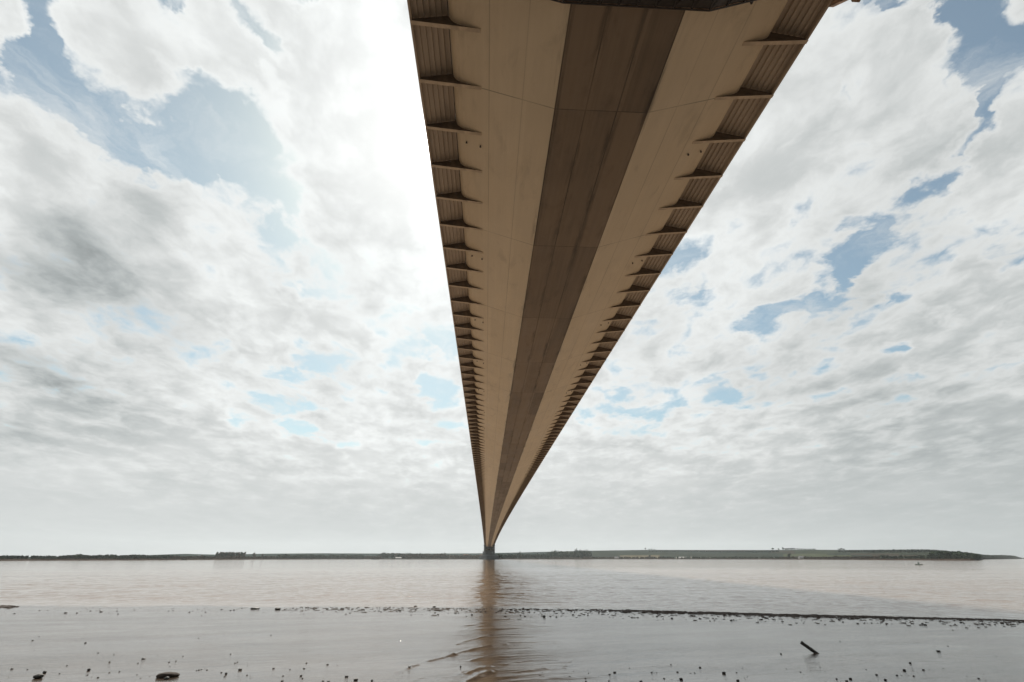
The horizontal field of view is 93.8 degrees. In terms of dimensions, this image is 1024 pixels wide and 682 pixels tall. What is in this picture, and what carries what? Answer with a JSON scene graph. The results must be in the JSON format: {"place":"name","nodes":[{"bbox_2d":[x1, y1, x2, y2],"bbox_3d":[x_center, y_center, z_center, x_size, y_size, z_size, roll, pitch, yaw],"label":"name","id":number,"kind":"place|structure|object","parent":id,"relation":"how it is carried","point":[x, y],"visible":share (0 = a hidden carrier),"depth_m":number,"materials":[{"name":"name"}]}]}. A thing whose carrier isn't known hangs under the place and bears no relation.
{"place":"outdoors","nodes":[
{"label":"outdoors","id":0,"kind":"place"},
{"bbox_2d":[0,605,1023,681],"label":"mudflat","id":1,"kind":"structure","parent":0,"point":[256,645],"depth_m":11.97,"materials":[{"name":"grey soil"}]},
{"bbox_2d":[33,674,43,678],"bbox_3d":[-7.952,5.633,8.048,0.148,0.069,0.099,10,-26,-21],"label":"stone","id":2,"kind":"object","parent":1,"relation":"on","point":[36,676],"visible":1,"depth_m":8.02,"materials":[{"name":"grey stone"}]},
{"bbox_2d":[156,672,179,677],"bbox_3d":[-5.863,5.709,8.166,0.344,0.111,0.179,6,-25,-12],"label":"mud mound","id":3,"kind":"object","parent":1,"relation":"on","point":[168,674],"visible":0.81,"depth_m":8.12,"materials":[{"name":"black soil"}]},
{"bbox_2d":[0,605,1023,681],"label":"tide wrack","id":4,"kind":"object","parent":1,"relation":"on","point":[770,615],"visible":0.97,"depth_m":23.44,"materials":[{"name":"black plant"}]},
{"bbox_2d":[800,641,817,652],"bbox_3d":[6.971,7.193,11.189,0.387,0.315,0.092,-12,-27,25],"label":"leaning post","id":5,"kind":"object","parent":1,"relation":"on","point":[807,647],"visible":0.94,"depth_m":11.20,"materials":[{"name":"brown wood"}]},
{"bbox_2d":[0,559,1023,619],"bbox_3d":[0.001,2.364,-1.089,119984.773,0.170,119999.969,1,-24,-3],"label":"water","id":6,"kind":"structure","parent":0,"point":[987,589],"depth_m":52.01,"materials":[{"name":"brown liquid"}]},
{"bbox_2d":[0,549,1023,560],"bbox_3d":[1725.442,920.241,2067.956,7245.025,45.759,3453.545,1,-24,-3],"label":"hills","id":7,"kind":"structure","parent":0,"point":[646,553],"depth_m":1557.08,"materials":[{"name":"green plant"}]},
{"bbox_2d":[0,555,64,558],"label":"woodland","id":8,"kind":"object","parent":7,"relation":"on","point":[31,557],"visible":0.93,"depth_m":610.86,"materials":[{"name":"green plant"}]},
{"bbox_2d":[63,554,172,558],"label":"woodland","id":9,"kind":"object","parent":7,"relation":"on","point":[107,556],"visible":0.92,"depth_m":703.73,"materials":[{"name":"green plant"}]},
{"bbox_2d":[168,555,279,558],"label":"woodland","id":10,"kind":"object","parent":7,"relation":"on","point":[221,557],"visible":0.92,"depth_m":967.86,"materials":[{"name":"green plant"}]},
{"bbox_2d":[276,554,363,558],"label":"woodland","id":11,"kind":"object","parent":7,"relation":"on","point":[304,556],"visible":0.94,"depth_m":1360.18,"materials":[{"name":"green plant"}]},
{"bbox_2d":[361,555,381,557],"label":"woodland","id":12,"kind":"object","parent":7,"relation":"on","point":[367,556],"visible":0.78,"depth_m":1496.24,"materials":[{"name":"green plant"}]},
{"bbox_2d":[377,553,411,557],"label":"buildings","id":13,"kind":"structure","parent":7,"relation":"on","point":[386,555],"depth_m":1541.72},
{"bbox_2d":[394,553,445,557],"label":"woodland","id":14,"kind":"object","parent":7,"relation":"on","point":[422,555],"visible":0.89,"depth_m":1502.52,"materials":[{"name":"green plant"}]},
{"bbox_2d":[442,554,480,557],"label":"woodland","id":15,"kind":"object","parent":7,"relation":"on","point":[462,556],"visible":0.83,"depth_m":1502.60,"materials":[{"name":"green plant"}]},
{"bbox_2d":[497,553,550,557],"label":"woodland","id":16,"kind":"object","parent":7,"relation":"on","point":[537,555],"visible":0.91,"depth_m":1508.38,"materials":[{"name":"green plant"}]},
{"bbox_2d":[547,550,580,556],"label":"woodland","id":17,"kind":"object","parent":7,"relation":"on","point":[564,554],"visible":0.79,"depth_m":1542.35,"materials":[{"name":"green plant"}]},
{"bbox_2d":[575,548,591,556],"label":"woodland","id":18,"kind":"object","parent":7,"relation":"on","point":[586,553],"visible":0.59,"depth_m":1597.90,"materials":[{"name":"green plant"}]},
{"bbox_2d":[550,556,664,557],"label":"woodland","id":19,"kind":"object","parent":7,"relation":"on","point":[605,557],"visible":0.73,"depth_m":1494.75,"materials":[{"name":"green plant"}]},
{"bbox_2d":[407,0,832,558],"bbox_3d":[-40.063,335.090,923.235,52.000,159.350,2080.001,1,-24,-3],"label":"suspension bridge","id":20,"kind":"structure","parent":7,"relation":"on","point":[581,157],"depth_m":43.95,"materials":[{"name":"paint"}]},
{"bbox_2d":[551,0,860,11],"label":"maintenance gantry","id":21,"kind":"object","parent":20,"relation":"hanging from","point":[701,5],"visible":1,"depth_m":29.30,"materials":[{"name":"metal"}]},
{"bbox_2d":[650,550,778,552],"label":"woodland","id":22,"kind":"object","parent":7,"relation":"on","point":[719,551],"visible":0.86,"depth_m":1975.23,"materials":[{"name":"green plant"}]},
{"bbox_2d":[662,556,778,558],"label":"woodland","id":23,"kind":"object","parent":7,"relation":"on","point":[764,557],"visible":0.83,"depth_m":1313.59,"materials":[{"name":"green plant"}]},
{"bbox_2d":[779,556,880,558],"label":"woodland","id":24,"kind":"object","parent":7,"relation":"on","point":[846,557],"visible":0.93,"depth_m":954.14,"materials":[{"name":"green plant"}]},
{"bbox_2d":[838,549,947,552],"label":"woodland","id":25,"kind":"object","parent":7,"relation":"on","point":[903,550],"visible":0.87,"depth_m":1249.26,"materials":[{"name":"green plant"}]},
{"bbox_2d":[880,555,973,558],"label":"woodland","id":26,"kind":"object","parent":7,"relation":"on","point":[926,557],"visible":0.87,"depth_m":685.83,"materials":[{"name":"green plant"}]},
{"bbox_2d":[929,551,1020,559],"bbox_3d":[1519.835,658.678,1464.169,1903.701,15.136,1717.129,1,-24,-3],"label":"woodland","id":27,"kind":"object","parent":7,"relation":"on","point":[960,553],"visible":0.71,"depth_m":689.82,"materials":[{"name":"green plant"}]},
{"bbox_2d":[0,0,1023,557],"label":"sky","id":28,"kind":"structure","parent":0,"point":[227,325],"materials":[{"name":"white"}]}
]}

